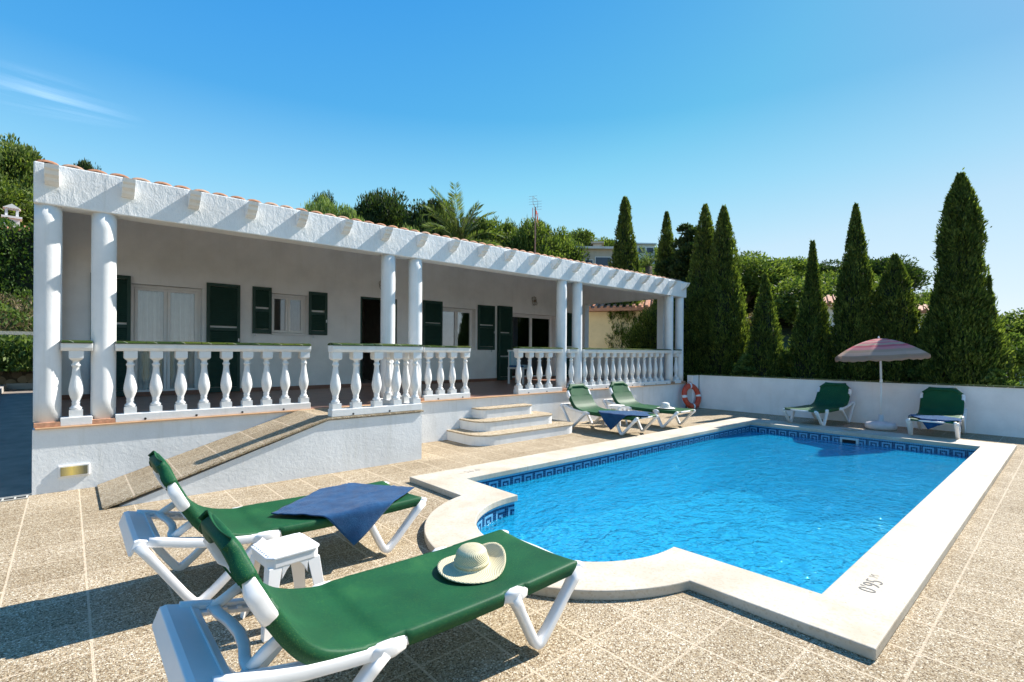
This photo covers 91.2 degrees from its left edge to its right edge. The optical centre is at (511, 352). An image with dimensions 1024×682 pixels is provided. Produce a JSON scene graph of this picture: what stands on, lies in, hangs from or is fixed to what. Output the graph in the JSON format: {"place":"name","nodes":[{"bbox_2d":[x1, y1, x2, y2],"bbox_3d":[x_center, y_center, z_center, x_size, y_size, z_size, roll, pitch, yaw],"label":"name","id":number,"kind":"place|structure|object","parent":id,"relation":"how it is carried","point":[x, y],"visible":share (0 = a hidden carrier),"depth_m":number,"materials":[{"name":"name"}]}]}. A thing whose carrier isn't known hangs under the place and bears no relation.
{"place":"outdoors","nodes":[
{"label":"outdoors","id":0,"kind":"place"},
{"bbox_2d":[0,389,33,497],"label":"side path","id":1,"kind":"structure","parent":0,"point":[16,417],"depth_m":7.72,"materials":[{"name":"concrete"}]},
{"bbox_2d":[0,383,32,394],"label":"kerb","id":2,"kind":"structure","parent":1,"relation":"on","point":[3,387],"depth_m":14.24,"materials":[{"name":"grey concrete"}]},
{"bbox_2d":[0,301,794,406],"bbox_3d":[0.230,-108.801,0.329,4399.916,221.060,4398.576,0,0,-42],"label":"hillside ground","id":3,"kind":"structure","parent":0,"point":[786,329],"depth_m":48.70,"materials":[{"name":"green plant"}]},
{"bbox_2d":[1,204,25,230],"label":"chimney","id":4,"kind":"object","parent":3,"relation":"on","point":[17,219],"depth_m":19.85,"materials":[{"name":"paint"}]},
{"bbox_2d":[0,285,32,329],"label":"bank shrubs","id":5,"kind":"object","parent":3,"relation":"on","point":[13,311],"visible":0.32,"depth_m":15.23,"materials":[{"name":"green plant"}]},
{"bbox_2d":[0,331,32,383],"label":"retaining wall","id":6,"kind":"structure","parent":3,"relation":"on","point":[16,377],"depth_m":14.53,"materials":[{"name":"stone"}]},
{"bbox_2d":[0,334,32,372],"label":"bank plants","id":7,"kind":"object","parent":6,"relation":"on","point":[16,355],"visible":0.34,"depth_m":13.82,"materials":[{"name":"green plant"}]},
{"bbox_2d":[0,293,32,330],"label":"bank grass","id":8,"kind":"structure","parent":3,"relation":"on","point":[30,300],"depth_m":15.64,"materials":[{"name":"green plant"}]},
{"bbox_2d":[0,217,33,296],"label":"clipped hedge","id":9,"kind":"object","parent":3,"relation":"on","point":[16,257],"visible":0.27,"depth_m":16.67,"materials":[{"name":"green plant"}]},
{"bbox_2d":[0,174,33,227],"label":"pine tree","id":10,"kind":"object","parent":3,"relation":"on","point":[18,198],"visible":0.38,"depth_m":25.25,"materials":[{"name":"green plant"}]},
{"bbox_2d":[0,133,44,226],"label":"pine tree","id":11,"kind":"object","parent":3,"relation":"on","point":[17,160],"visible":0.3,"depth_m":27.37,"materials":[{"name":"green plant"}]},
{"bbox_2d":[73,157,101,169],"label":"pine tree","id":12,"kind":"object","parent":3,"relation":"on","point":[84,164],"visible":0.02,"depth_m":33.01,"materials":[{"name":"green plant"}]},
{"bbox_2d":[300,193,338,216],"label":"drooping tree","id":13,"kind":"object","parent":3,"relation":"on","point":[322,206],"visible":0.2,"depth_m":27.57,"materials":[{"name":"green plant"}]},
{"bbox_2d":[309,190,335,208],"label":"pine tree","id":14,"kind":"object","parent":3,"relation":"on","point":[320,195],"depth_m":48.30,"materials":[{"name":"green plant"}]},
{"bbox_2d":[335,202,364,221],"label":"drooping tree","id":15,"kind":"object","parent":3,"relation":"on","point":[347,211],"visible":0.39,"depth_m":27.37,"materials":[{"name":"green plant"}]},
{"bbox_2d":[32,159,689,494],"bbox_3d":[-3.617,-0.687,13.712,13.325,4.799,11.065,0,0,-42],"label":"villa","id":16,"kind":"object","parent":3,"relation":"on","point":[119,257],"visible":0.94,"depth_m":9.26,"materials":[{"name":"white paint"}]},
{"bbox_2d":[60,340,92,425],"bbox_3d":[-4.851,0.334,5.591,0.270,0.942,0.200,0,0,-42],"label":"balustrade","id":17,"kind":"object","parent":16,"relation":"on","point":[76,349],"visible":1,"depth_m":5.55,"materials":[{"name":"white stone"}]},
{"bbox_2d":[131,284,200,391],"bbox_3d":[-6.461,-0.219,9.380,1.079,1.998,0.150,0,0,-42],"label":"door","id":18,"kind":"structure","parent":16,"relation":"in","point":[158,313],"depth_m":9.34,"materials":[{"name":"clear glass"}]},
{"bbox_2d":[115,341,310,421],"bbox_3d":[-3.773,0.339,6.545,2.210,0.944,0.200,0,0,-42],"label":"balustrade","id":19,"kind":"object","parent":16,"relation":"on","point":[155,349],"visible":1,"depth_m":6.39,"materials":[{"name":"white concrete"}]},
{"bbox_2d":[271,294,307,335],"bbox_3d":[-4.773,-0.796,10.715,0.746,0.865,0.240,0,0,-42],"label":"window","id":20,"kind":"structure","parent":16,"relation":"in","point":[287,298],"depth_m":10.76,"materials":[{"name":"white glass"}]},
{"bbox_2d":[421,345,470,400],"bbox_3d":[-1.167,0.353,8.852,0.970,0.944,0.200,0,0,-42],"label":"balustrade","id":21,"kind":"object","parent":16,"relation":"on","point":[440,355],"visible":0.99,"depth_m":8.76,"materials":[{"name":"white concrete"}]},
{"bbox_2d":[443,308,475,349],"bbox_3d":[-1.488,-0.634,13.623,1.110,1.115,0.240,0,0,-42],"label":"window","id":22,"kind":"structure","parent":16,"relation":"in","point":[454,310],"depth_m":13.68,"materials":[{"name":"white glass"}]},
{"bbox_2d":[508,350,526,383],"bbox_3d":[0.204,0.387,13.271,0.480,0.900,0.500,0,0,28],"label":"garden chair","id":23,"kind":"object","parent":16,"relation":"on","point":[522,368],"visible":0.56,"depth_m":13.17,"materials":[{"name":"white plastic"}]},
{"bbox_2d":[509,351,531,366],"bbox_3d":[0.231,0.185,13.256,0.440,0.415,0.500,0,0,28],"label":"cushion","id":24,"kind":"object","parent":23,"relation":"on","point":[512,361],"visible":0.6,"depth_m":13.18,"materials":[{"name":"blue fabric"}]},
{"bbox_2d":[512,314,550,376],"bbox_3d":[0.554,-0.172,15.541,1.866,1.978,0.078,0,0,-42],"label":"glass door","id":25,"kind":"structure","parent":16,"relation":"in","point":[528,330],"depth_m":15.60,"materials":[{"name":"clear glass"}]},
{"bbox_2d":[529,196,541,252],"bbox_3d":[0.784,-3.904,16.723,0.280,2.466,0.764,0,0,18],"label":"tv antenna","id":26,"kind":"object","parent":16,"relation":"on","point":[536,214],"visible":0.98,"depth_m":16.67,"materials":[{"name":"metal"}]},
{"bbox_2d":[513,347,562,393],"bbox_3d":[0.555,0.362,10.377,1.270,0.944,0.200,0,0,-42],"label":"balustrade","id":27,"kind":"object","parent":16,"relation":"on","point":[542,352],"visible":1,"depth_m":10.23,"materials":[{"name":"white concrete"}]},
{"bbox_2d":[566,347,578,387],"bbox_3d":[1.300,0.367,11.036,0.300,0.942,0.200,0,0,-42],"label":"balustrade","id":28,"kind":"object","parent":16,"relation":"on","point":[571,352],"visible":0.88,"depth_m":10.99,"materials":[{"name":"white concrete"}]},
{"bbox_2d":[582,348,670,388],"bbox_3d":[2.910,0.374,12.461,3.600,0.943,0.200,0,0,-42],"label":"balustrade","id":29,"kind":"object","parent":16,"relation":"on","point":[612,353],"visible":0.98,"depth_m":12.30,"materials":[{"name":"white concrete"}]},
{"bbox_2d":[673,349,681,382],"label":"balustrade","id":30,"kind":"object","parent":16,"relation":"on","point":[675,370],"visible":0.93,"depth_m":13.86,"materials":[{"name":"white concrete"}]},
{"bbox_2d":[353,187,408,227],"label":"pine tree","id":31,"kind":"object","parent":3,"relation":"on","point":[376,207],"visible":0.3,"depth_m":42.78,"materials":[{"name":"green plant"}]},
{"bbox_2d":[397,223,419,231],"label":"drooping tree","id":32,"kind":"object","parent":3,"relation":"on","point":[409,228],"depth_m":26.02,"materials":[{"name":"green plant"}]},
{"bbox_2d":[401,196,463,236],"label":"pine tree","id":33,"kind":"object","parent":3,"relation":"on","point":[416,218],"visible":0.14,"depth_m":41.93,"materials":[{"name":"green plant"}]},
{"bbox_2d":[418,181,504,247],"bbox_3d":[-2.463,-2.919,24.129,5.389,9.337,4.638,0,0,-12],"label":"palm tree","id":34,"kind":"object","parent":3,"relation":"on","point":[450,227],"visible":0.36,"depth_m":23.26,"materials":[{"name":"green plant"}]},
{"bbox_2d":[469,215,516,247],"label":"pine tree","id":35,"kind":"object","parent":3,"relation":"on","point":[491,236],"visible":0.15,"depth_m":46.39,"materials":[{"name":"green plant"}]},
{"bbox_2d":[493,216,518,240],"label":"pine tree","id":36,"kind":"object","parent":3,"relation":"on","point":[509,226],"visible":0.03,"depth_m":48.88,"materials":[{"name":"green plant"}]},
{"bbox_2d":[503,216,567,257],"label":"pine tree","id":37,"kind":"object","parent":3,"relation":"on","point":[525,240],"visible":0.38,"depth_m":46.09,"materials":[{"name":"green plant"}]},
{"bbox_2d":[550,226,589,261],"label":"pine tree","id":38,"kind":"object","parent":3,"relation":"on","point":[574,253],"visible":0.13,"depth_m":48.21,"materials":[{"name":"green plant"}]},
{"bbox_2d":[565,228,596,245],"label":"pine tree","id":39,"kind":"object","parent":3,"relation":"on","point":[586,237],"visible":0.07,"depth_m":59.17,"materials":[{"name":"green plant"}]},
{"bbox_2d":[576,246,613,265],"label":"hillside house","id":40,"kind":"structure","parent":3,"relation":"on","point":[599,255],"depth_m":49.39,"materials":[{"name":"white paint"}]},
{"bbox_2d":[595,257,610,265],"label":"window","id":41,"kind":"structure","parent":40,"relation":"in","point":[603,261],"depth_m":49.38,"materials":[{"name":"blue glass"}]},
{"bbox_2d":[591,241,603,245],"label":"hillside house","id":42,"kind":"structure","parent":3,"relation":"on","point":[597,243],"depth_m":58.95,"materials":[{"name":"paint"}]},
{"bbox_2d":[596,236,638,266],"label":"pine tree","id":43,"kind":"object","parent":3,"relation":"on","point":[607,241],"visible":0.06,"depth_m":66.51,"materials":[{"name":"green plant"}]},
{"bbox_2d":[589,300,652,347],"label":"hillside house","id":44,"kind":"structure","parent":3,"relation":"on","point":[600,328],"depth_m":21.61,"materials":[{"name":"paint"}]},
{"bbox_2d":[604,196,645,347],"bbox_3d":[4.890,-2.546,21.966,2.072,8.676,2.198,0,0,-42],"label":"cypress tree","id":45,"kind":"object","parent":3,"relation":"on","point":[624,254],"visible":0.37,"depth_m":21.60,"materials":[{"name":"green plant"}]},
{"bbox_2d":[636,243,656,263],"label":"hillside house","id":46,"kind":"structure","parent":3,"relation":"on","point":[649,247],"depth_m":82.15,"materials":[{"name":"white paint"}]},
{"bbox_2d":[646,247,653,253],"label":"window","id":47,"kind":"structure","parent":46,"relation":"in","point":[648,249],"depth_m":82.18,"materials":[{"name":"blue glass"}]},
{"bbox_2d":[651,245,658,262],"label":"pine tree","id":48,"kind":"object","parent":3,"relation":"on","point":[655,250],"visible":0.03,"depth_m":82.22,"materials":[{"name":"green plant"}]},
{"bbox_2d":[622,300,697,383],"bbox_3d":[5.005,0.136,16.488,3.226,4.027,3.399,0,0,-42],"label":"cypress tree","id":49,"kind":"object","parent":3,"relation":"on","point":[644,336],"visible":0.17,"depth_m":15.88,"materials":[{"name":"green plant"}]},
{"bbox_2d":[651,210,674,307],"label":"cypress tree","id":50,"kind":"object","parent":3,"relation":"on","point":[664,251],"visible":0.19,"depth_m":18.50,"materials":[{"name":"green plant"}]},
{"bbox_2d":[653,222,696,299],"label":"tree","id":51,"kind":"object","parent":3,"relation":"on","point":[677,266],"visible":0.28,"depth_m":17.18,"materials":[{"name":"green plant"}]},
{"bbox_2d":[673,282,709,382],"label":"cypress tree","id":52,"kind":"object","parent":3,"relation":"on","point":[689,354],"visible":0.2,"depth_m":15.27,"materials":[{"name":"green plant"}]},
{"bbox_2d":[684,203,714,373],"bbox_3d":[6.064,-1.437,15.679,1.712,6.488,1.663,0,0,-4],"label":"cypress tree","id":53,"kind":"object","parent":3,"relation":"on","point":[702,239],"visible":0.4,"depth_m":15.43,"materials":[{"name":"green plant"}]},
{"bbox_2d":[692,204,750,374],"bbox_3d":[6.367,-1.344,15.100,1.746,6.262,1.724,0,0,-42],"label":"cypress tree","id":54,"kind":"object","parent":3,"relation":"on","point":[726,328],"visible":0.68,"depth_m":14.77,"materials":[{"name":"green plant"}]},
{"bbox_2d":[729,353,758,375],"bbox_3d":[6.603,0.961,14.145,0.987,1.912,0.836,0,0,-7],"label":"shrub","id":55,"kind":"object","parent":3,"relation":"on","point":[740,365],"visible":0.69,"depth_m":13.98,"materials":[{"name":"green plant"}]},
{"bbox_2d":[745,312,752,333],"bbox_3d":[9.102,0.199,18.894,1.294,3.458,1.546,0,0,30],"label":"shrub","id":56,"kind":"object","parent":3,"relation":"on","point":[749,321],"visible":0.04,"depth_m":18.77,"materials":[{"name":"green plant"}]},
{"bbox_2d":[744,272,788,376],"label":"cypress tree","id":57,"kind":"object","parent":3,"relation":"on","point":[766,350],"visible":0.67,"depth_m":13.97,"materials":[{"name":"green plant"}]},
{"bbox_2d":[737,250,798,320],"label":"pine tree","id":58,"kind":"object","parent":3,"relation":"on","point":[753,268],"visible":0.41,"depth_m":50.92,"materials":[{"name":"green plant"}]},
{"bbox_2d":[765,256,807,321],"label":"pine tree","id":59,"kind":"object","parent":3,"relation":"on","point":[799,265],"visible":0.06,"depth_m":55.32,"materials":[{"name":"green plant"}]},
{"bbox_2d":[782,239,837,378],"bbox_3d":[8.182,-0.592,13.703,2.008,5.100,1.906,0,0,-42],"label":"cypress tree","id":60,"kind":"object","parent":3,"relation":"on","point":[809,354],"visible":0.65,"depth_m":13.51,"materials":[{"name":"green plant"}]},
{"bbox_2d":[640,258,1002,325],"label":"pine wood","id":61,"kind":"object","parent":3,"relation":"on","point":[787,294],"visible":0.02,"depth_m":44.91,"materials":[{"name":"green plant"}]},
{"bbox_2d":[805,259,842,275],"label":"pine tree","id":62,"kind":"object","parent":3,"relation":"on","point":[824,266],"visible":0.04,"depth_m":59.23,"materials":[{"name":"green plant"}]},
{"bbox_2d":[821,295,835,332],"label":"hillside house","id":63,"kind":"structure","parent":3,"relation":"on","point":[828,298],"depth_m":25.32,"materials":[{"name":"concrete"}]},
{"bbox_2d":[820,270,879,284],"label":"pine tree","id":64,"kind":"object","parent":3,"relation":"on","point":[832,275],"visible":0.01,"depth_m":56.21,"materials":[{"name":"green plant"}]},
{"bbox_2d":[687,373,1023,437],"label":"garden wall","id":65,"kind":"structure","parent":3,"relation":"on","point":[997,410],"depth_m":11.21,"materials":[{"name":"white paint"}]},
{"bbox_2d":[827,202,888,380],"bbox_3d":[8.890,-1.065,13.032,1.541,5.725,1.619,0,0,-42],"label":"cypress tree","id":66,"kind":"object","parent":3,"relation":"on","point":[853,311],"visible":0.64,"depth_m":12.81,"materials":[{"name":"green plant"}]},
{"bbox_2d":[866,253,923,381],"bbox_3d":[9.545,-0.368,12.566,1.488,4.328,1.492,0,0,-42],"label":"cypress tree","id":67,"kind":"object","parent":3,"relation":"on","point":[899,314],"visible":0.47,"depth_m":12.28,"materials":[{"name":"green plant"}]},
{"bbox_2d":[868,254,932,294],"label":"pine tree","id":68,"kind":"object","parent":3,"relation":"on","point":[918,275],"visible":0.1,"depth_m":56.62,"materials":[{"name":"green plant"}]},
{"bbox_2d":[908,289,934,305],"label":"pine tree","id":69,"kind":"object","parent":3,"relation":"on","point":[922,296],"visible":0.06,"depth_m":44.94,"materials":[{"name":"green plant"}]},
{"bbox_2d":[918,304,928,327],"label":"hillside house","id":70,"kind":"structure","parent":3,"relation":"on","point":[922,309],"depth_m":27.78,"materials":[{"name":"concrete"}]},
{"bbox_2d":[906,167,1023,385],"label":"cypress tree","id":71,"kind":"object","parent":3,"relation":"on","point":[961,333],"visible":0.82,"depth_m":11.30,"materials":[{"name":"green plant"}]},
{"bbox_2d":[976,367,1021,385],"bbox_3d":[10.366,1.132,10.778,0.797,1.623,0.684,0,0,31],"label":"shrub","id":72,"kind":"object","parent":3,"relation":"on","point":[991,378],"visible":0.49,"depth_m":10.67,"materials":[{"name":"green plant"}]},
{"bbox_2d":[996,307,1023,358],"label":"pine tree","id":73,"kind":"object","parent":3,"relation":"on","point":[1014,321],"visible":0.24,"depth_m":28.45,"materials":[{"name":"green plant"}]},
{"bbox_2d":[1000,328,1023,379],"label":"shrub","id":74,"kind":"object","parent":3,"relation":"on","point":[1019,351],"visible":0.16,"depth_m":11.28,"materials":[{"name":"green plant"}]},
{"bbox_2d":[0,407,1023,681],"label":"patio","id":75,"kind":"structure","parent":0,"point":[84,597],"depth_m":2.96,"materials":[{"name":"beige tile"}]},
{"bbox_2d":[0,495,28,501],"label":"drain grate","id":76,"kind":"object","parent":75,"relation":"on","point":[14,498],"visible":1,"depth_m":5.17,"materials":[{"name":"plastic"}]},
{"bbox_2d":[97,405,423,509],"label":"ramp","id":77,"kind":"structure","parent":75,"relation":"on","point":[302,444],"depth_m":6.12,"materials":[{"name":"white paint"}]},
{"bbox_2d":[328,343,422,416],"bbox_3d":[-1.825,0.350,6.820,1.310,0.944,0.200,0,0,-42],"label":"balustrade","id":78,"kind":"object","parent":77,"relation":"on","point":[356,351],"visible":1,"depth_m":6.75,"materials":[{"name":"white stone"}]},
{"bbox_2d":[381,352,410,404],"bbox_3d":[-1.752,0.350,7.613,0.200,0.944,0.920,0,0,-42],"label":"balustrade","id":79,"kind":"object","parent":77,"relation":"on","point":[388,394],"visible":0.45,"depth_m":7.59,"materials":[{"name":"white concrete"}]},
{"bbox_2d":[119,451,426,600],"bbox_3d":[-1.620,1.080,3.648,1.914,0.870,0.729,0,0,-42],"label":"sun lounger","id":80,"kind":"object","parent":75,"relation":"on","point":[252,524],"visible":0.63,"depth_m":3.25,"materials":[{"name":"white plastic"}]},
{"bbox_2d":[271,483,413,544],"bbox_3d":[-1.261,1.246,3.883,0.736,0.258,0.842,0,0,10],"label":"towel","id":81,"kind":"object","parent":80,"relation":"on","point":[352,513],"visible":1,"depth_m":3.72,"materials":[{"name":"blue fabric"}]},
{"bbox_2d":[240,532,323,642],"bbox_3d":[-1.319,1.325,2.915,0.368,0.428,0.368,0,0,44],"label":"plastic stool","id":82,"kind":"object","parent":75,"relation":"on","point":[297,552],"visible":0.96,"depth_m":2.87,"materials":[{"name":"white plastic"}]},
{"bbox_2d":[152,510,583,681],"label":"sun lounger","id":83,"kind":"object","parent":75,"relation":"on","point":[374,621],"visible":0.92,"depth_m":2.15,"materials":[{"name":"green fabric"}]},
{"bbox_2d":[437,542,505,583],"bbox_3d":[-0.217,1.105,2.711,0.371,0.127,0.370,-2,4,-17],"label":"sun hat","id":84,"kind":"object","parent":83,"relation":"on","point":[473,563],"visible":1,"depth_m":2.65,"materials":[{"name":"wicker"}]},
{"bbox_2d":[447,403,572,445],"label":"steps","id":85,"kind":"structure","parent":75,"relation":"on","point":[494,425],"depth_m":8.96,"materials":[{"name":"white paint"}]},
{"bbox_2d":[559,383,658,434],"bbox_3d":[1.871,1.095,9.919,0.729,0.870,1.914,0,0,-42],"label":"sun lounger","id":86,"kind":"object","parent":75,"relation":"on","point":[581,400],"visible":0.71,"depth_m":10.23,"materials":[{"name":"green fabric"}]},
{"bbox_2d":[598,410,649,429],"bbox_3d":[2.108,1.296,9.492,0.905,0.321,0.736,0,0,7],"label":"towel","id":87,"kind":"object","parent":86,"relation":"on","point":[612,419],"visible":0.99,"depth_m":9.40,"materials":[{"name":"blue fabric"}]},
{"bbox_2d":[604,404,627,425],"bbox_3d":[2.225,1.339,10.725,0.368,0.428,0.368,0,0,38],"label":"plastic stool","id":88,"kind":"object","parent":75,"relation":"on","point":[616,407],"visible":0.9,"depth_m":10.64,"materials":[{"name":"white plastic"}]},
{"bbox_2d":[602,381,695,427],"bbox_3d":[2.924,1.101,10.878,0.729,0.870,1.914,0,0,-41],"label":"sun lounger","id":89,"kind":"object","parent":75,"relation":"on","point":[620,392],"visible":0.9,"depth_m":11.10,"materials":[{"name":"green fabric"}]},
{"bbox_2d":[657,402,674,408],"bbox_3d":[3.220,1.116,10.537,0.399,0.134,0.400,0,0,-42],"label":"sun hat","id":90,"kind":"object","parent":89,"relation":"on","point":[665,405],"visible":1,"depth_m":10.46,"materials":[{"name":"white fabric"}]},
{"bbox_2d":[681,382,700,408],"bbox_3d":[4.968,1.211,13.888,0.801,0.801,0.117,0,-12,-32],"label":"lifebuoy","id":91,"kind":"object","parent":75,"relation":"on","point":[688,404],"visible":0.98,"depth_m":13.82,"materials":[{"name":"orange plastic"}]},
{"bbox_2d":[410,417,1016,660],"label":"swimming pool","id":92,"kind":"structure","parent":75,"relation":"in","point":[862,605],"depth_m":6.50,"materials":[{"name":"blue liquid"}]},
{"bbox_2d":[479,431,968,590],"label":"pool water","id":93,"kind":"structure","parent":92,"relation":"in","point":[801,464],"depth_m":6.21,"materials":[{"name":"blue liquid"}]},
{"bbox_2d":[782,382,855,425],"bbox_3d":[6.765,1.125,11.039,1.914,0.870,0.729,0,0,-36],"label":"sun lounger","id":94,"kind":"object","parent":75,"relation":"on","point":[831,397],"visible":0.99,"depth_m":11.21,"materials":[{"name":"green fabric"}]},
{"bbox_2d":[835,336,930,430],"bbox_3d":[7.596,0.627,10.354,1.543,1.919,1.544,0,0,-19],"label":"parasol","id":95,"kind":"object","parent":75,"relation":"on","point":[881,350],"visible":1,"depth_m":10.03,"materials":[{"name":"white fabric"}]},
{"bbox_2d":[906,387,966,438],"bbox_3d":[8.091,1.135,9.535,1.914,0.870,0.729,0,0,-45],"label":"sun lounger","id":96,"kind":"object","parent":75,"relation":"on","point":[949,402],"visible":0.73,"depth_m":9.89,"materials":[{"name":"green fabric"}]},
{"bbox_2d":[908,414,961,428],"bbox_3d":[7.689,1.273,9.082,0.654,0.207,0.757,0,0,16],"label":"towel","id":97,"kind":"object","parent":96,"relation":"on","point":[928,425],"visible":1,"depth_m":8.94,"materials":[{"name":"blue fabric"}]},
{"bbox_2d":[0,0,1023,497],"label":"sky","id":98,"kind":"structure","parent":0,"point":[787,115],"materials":[{"name":"blue"}]},
{"bbox_2d":[634,246,657,273],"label":"palm tree","id":99,"kind":"object","parent":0,"point":[648,265],"visible":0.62,"depth_m":38.38,"materials":[{"name":"green plant"}]}
]}

